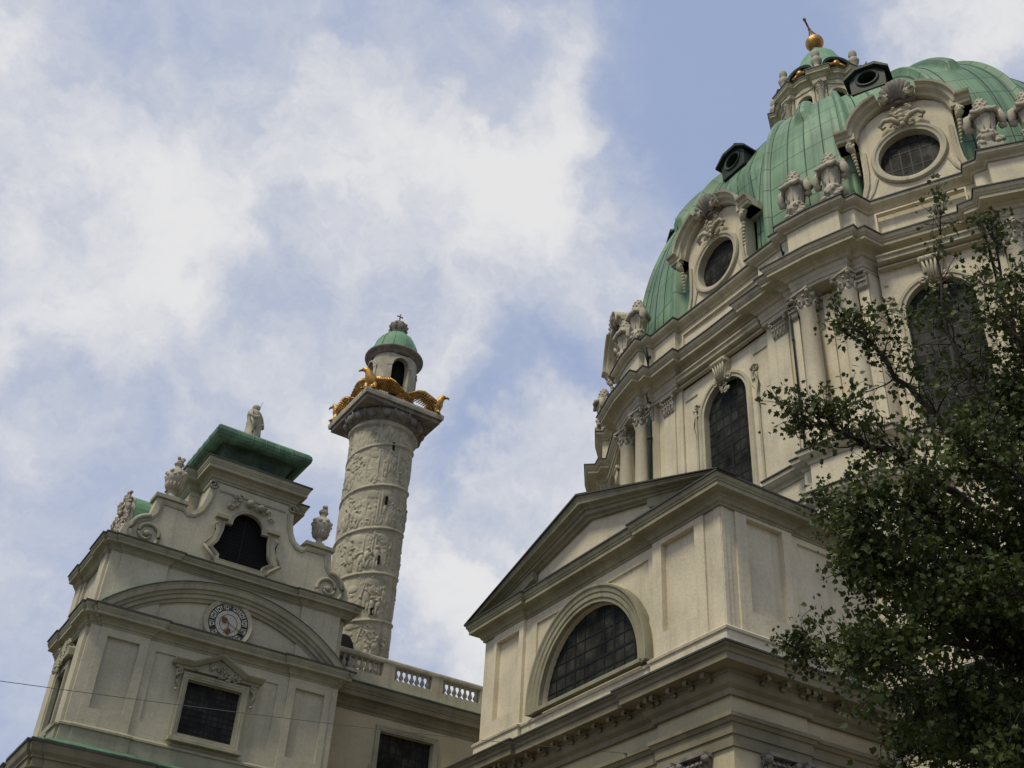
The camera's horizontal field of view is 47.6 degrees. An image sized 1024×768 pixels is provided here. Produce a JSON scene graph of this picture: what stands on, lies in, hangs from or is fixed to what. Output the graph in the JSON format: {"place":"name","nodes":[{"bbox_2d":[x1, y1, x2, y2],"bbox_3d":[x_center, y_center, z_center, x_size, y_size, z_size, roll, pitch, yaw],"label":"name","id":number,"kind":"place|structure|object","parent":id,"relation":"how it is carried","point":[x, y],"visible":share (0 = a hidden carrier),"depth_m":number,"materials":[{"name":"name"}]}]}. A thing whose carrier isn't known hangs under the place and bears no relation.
{"place":"outdoors","nodes":[
{"label":"outdoors","id":0,"kind":"place"},
{"bbox_2d":[0,424,364,767],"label":"bell pavilion","id":1,"kind":"structure","parent":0,"point":[214,585],"depth_m":51.09,"materials":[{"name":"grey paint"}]},
{"bbox_2d":[38,638,75,736],"bbox_3d":[-19.304,12.858,49.190,0.456,4.100,2.600,23,-40,-25],"label":"side window frame","id":2,"kind":"structure","parent":1,"relation":"in","point":[61,667],"depth_m":49.34,"materials":[{"name":"beige stone"}]},
{"bbox_2d":[164,456,187,497],"bbox_3d":[-15.707,4.433,54.198,1.089,2.350,1.089,23,-40,-25],"label":"stone urn","id":3,"kind":"object","parent":1,"relation":"on","point":[176,478],"visible":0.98,"depth_m":53.84,"materials":[{"name":"grey stone"}]},
{"bbox_2d":[165,654,265,756],"bbox_3d":[-12.780,13.555,49.533,4.070,4.022,0.770,23,-40,-25],"label":"window","id":4,"kind":"structure","parent":1,"relation":"in","point":[210,729],"depth_m":49.59,"materials":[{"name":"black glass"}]},
{"bbox_2d":[244,403,263,436],"bbox_3d":[-13.455,2.184,60.556,1.144,3.564,1.119,23,-40,-25],"label":"saint statue","id":5,"kind":"object","parent":1,"relation":"on","point":[255,424],"visible":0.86,"depth_m":60.36,"materials":[{"name":"stone"}]},
{"bbox_2d":[311,505,332,544],"bbox_3d":[-9.412,7.067,57.310,1.089,2.350,1.089,3,-35,2],"label":"stone urn","id":6,"kind":"object","parent":1,"relation":"on","point":[322,525],"visible":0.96,"depth_m":56.93,"materials":[{"name":"grey stone"}]},
{"bbox_2d":[328,314,443,674],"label":"relief column","id":7,"kind":"structure","parent":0,"point":[384,433],"depth_m":66.75,"materials":[{"name":"stone"}]},
{"bbox_2d":[328,396,353,422],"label":"gilded eagle","id":8,"kind":"object","parent":7,"relation":"on","point":[340,406],"visible":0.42,"depth_m":71.51},
{"bbox_2d":[339,634,352,666],"bbox_3d":[-8.870,14.212,60.125,1.000,2.500,0.450,0,-36,5],"label":"access door","id":9,"kind":"structure","parent":7,"relation":"in","point":[346,641],"depth_m":60.35,"materials":[{"name":"black"}]},
{"bbox_2d":[347,367,412,404],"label":"gilded eagle","id":10,"kind":"object","parent":7,"relation":"on","point":[384,383],"visible":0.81,"depth_m":69.24},
{"bbox_2d":[395,390,448,420],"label":"gilded eagle","id":11,"kind":"object","parent":7,"relation":"on","point":[430,402],"visible":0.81,"depth_m":70.37},
{"bbox_2d":[0,0,1023,763],"label":"sky","id":12,"kind":"structure","parent":0,"point":[211,211],"materials":[{"name":"blue"}]},
{"label":"ground","id":13,"kind":"structure","parent":0,"visible":0},
{"bbox_2d":[327,679,480,767],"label":"link wing","id":14,"kind":"structure","parent":13,"relation":"on","point":[360,704],"depth_m":55.28,"materials":[{"name":"beige stone"}]},
{"bbox_2d":[368,724,438,767],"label":"window","id":15,"kind":"structure","parent":14,"relation":"in","point":[389,751],"depth_m":55.21,"materials":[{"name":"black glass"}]},
{"bbox_2d":[339,646,482,713],"bbox_3d":[-3.185,15.378,57.719,12.650,1.500,0.540,23,-40,-25],"label":"balustrade","id":16,"kind":"object","parent":14,"relation":"on","point":[387,670],"visible":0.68,"depth_m":56.77,"materials":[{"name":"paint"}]},
{"bbox_2d":[445,467,895,767],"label":"chapel wing","id":17,"kind":"structure","parent":13,"relation":"on","point":[637,622],"depth_m":39.00,"materials":[{"name":"beige stone"}]},
{"bbox_2d":[1,681,626,754],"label":"overhead wire","id":18,"kind":"object","parent":17,"relation":"attached to","point":[625,753],"visible":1,"depth_m":28.41,"materials":[{"name":"black metal"}]},
{"bbox_2d":[525,583,653,717],"bbox_3d":[2.801,9.295,42.119,0.620,3.851,7.260,23,-40,-25],"label":"window","id":19,"kind":"structure","parent":17,"relation":"in","point":[611,641],"depth_m":42.25,"materials":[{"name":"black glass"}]},
{"bbox_2d":[584,18,1023,691],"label":"domed rotunda","id":20,"kind":"structure","parent":13,"relation":"on","point":[742,268],"depth_m":53.14,"materials":[{"name":"stone"}]},
{"bbox_2d":[592,389,608,429],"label":"parapet trophy","id":21,"kind":"object","parent":20,"relation":"on","point":[599,401],"visible":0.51,"depth_m":69.57,"materials":[{"name":"stone"}]},
{"bbox_2d":[607,440,619,486],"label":"window","id":22,"kind":"structure","parent":20,"relation":"in","point":[613,477],"depth_m":63.38,"materials":[{"name":"beige stone"}]},
{"bbox_2d":[613,320,630,358],"bbox_3d":[6.256,-2.174,64.124,1.509,3.508,1.479,-16,-40,26],"label":"parapet trophy","id":23,"kind":"object","parent":20,"relation":"on","point":[621,340],"visible":0.48,"depth_m":63.95,"materials":[{"name":"stone"}]},
{"bbox_2d":[625,300,650,340],"bbox_3d":[6.811,-3.187,62.653,1.509,3.508,1.479,-15,-40,24],"label":"parapet trophy","id":24,"kind":"object","parent":20,"relation":"on","point":[638,318],"visible":0.76,"depth_m":62.40,"materials":[{"name":"stone"}]},
{"bbox_2d":[688,227,746,309],"bbox_3d":[10.466,-5.947,58.808,0.550,3.993,4.999,23,-40,-25],"label":"oval window","id":25,"kind":"structure","parent":20,"relation":"in","point":[721,263],"depth_m":59.36,"materials":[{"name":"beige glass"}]},
{"bbox_2d":[675,318,766,485],"bbox_3d":[9.784,2.199,52.883,0.950,9.220,5.900,23,-40,-25],"label":"window","id":26,"kind":"structure","parent":20,"relation":"in","point":[726,435],"depth_m":53.92,"materials":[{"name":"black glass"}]},
{"bbox_2d":[770,99,774,111],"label":"stone finial","id":27,"kind":"object","parent":20,"relation":"on","point":[772,105],"visible":0.32,"depth_m":75.55,"materials":[{"name":"grey stone"}]},
{"bbox_2d":[778,70,786,86],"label":"stone finial","id":28,"kind":"object","parent":20,"relation":"on","point":[782,77],"visible":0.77,"depth_m":73.42,"materials":[{"name":"grey stone"}]},
{"bbox_2d":[777,171,812,218],"bbox_3d":[13.268,-8.728,54.294,1.509,3.508,1.479,2,-35,2],"label":"parapet trophy","id":29,"kind":"object","parent":20,"relation":"on","point":[795,188],"visible":0.84,"depth_m":54.08,"materials":[{"name":"stone"}]},
{"bbox_2d":[810,49,821,66],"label":"stone finial","id":30,"kind":"object","parent":20,"relation":"on","point":[816,59],"visible":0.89,"depth_m":71.88,"materials":[{"name":"grey stone"}]},
{"bbox_2d":[812,152,849,200],"bbox_3d":[14.663,-9.390,53.238,1.509,3.508,1.479,4,-35,0],"label":"parapet trophy","id":31,"kind":"object","parent":20,"relation":"on","point":[831,171],"visible":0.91,"depth_m":53.02,"materials":[{"name":"stone"}]},
{"bbox_2d":[848,50,858,65],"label":"stone finial","id":32,"kind":"object","parent":20,"relation":"on","point":[852,57],"visible":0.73,"depth_m":71.77,"materials":[{"name":"grey stone"}]},
{"bbox_2d":[862,122,965,199],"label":"oval window","id":33,"kind":"structure","parent":20,"relation":"in","point":[912,158],"depth_m":52.53,"materials":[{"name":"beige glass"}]},
{"bbox_2d":[876,226,1012,441],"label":"window","id":34,"kind":"structure","parent":20,"relation":"in","point":[914,293],"depth_m":47.28,"materials":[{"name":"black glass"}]},
{"bbox_2d":[962,98,1007,148],"bbox_3d":[20.468,-11.173,50.204,1.428,3.508,1.589,23,-40,-25],"label":"parapet trophy","id":35,"kind":"object","parent":20,"relation":"on","point":[983,118],"visible":0.92,"depth_m":49.99,"materials":[{"name":"stone"}]},
{"bbox_2d":[1007,91,1023,139],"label":"parapet trophy","id":36,"kind":"object","parent":20,"relation":"on","point":[1015,114],"visible":1,"depth_m":49.83,"materials":[{"name":"stone"}]},
{"bbox_2d":[752,173,1023,767],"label":"leafy tree","id":37,"kind":"object","parent":13,"relation":"on","point":[973,596],"visible":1,"depth_m":11.81,"materials":[{"name":"green plant"}]},
{"bbox_2d":[883,658,1021,767],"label":"tree","id":38,"kind":"object","parent":13,"relation":"on","point":[916,757],"visible":0.07,"depth_m":36.27,"materials":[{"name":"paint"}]}
]}

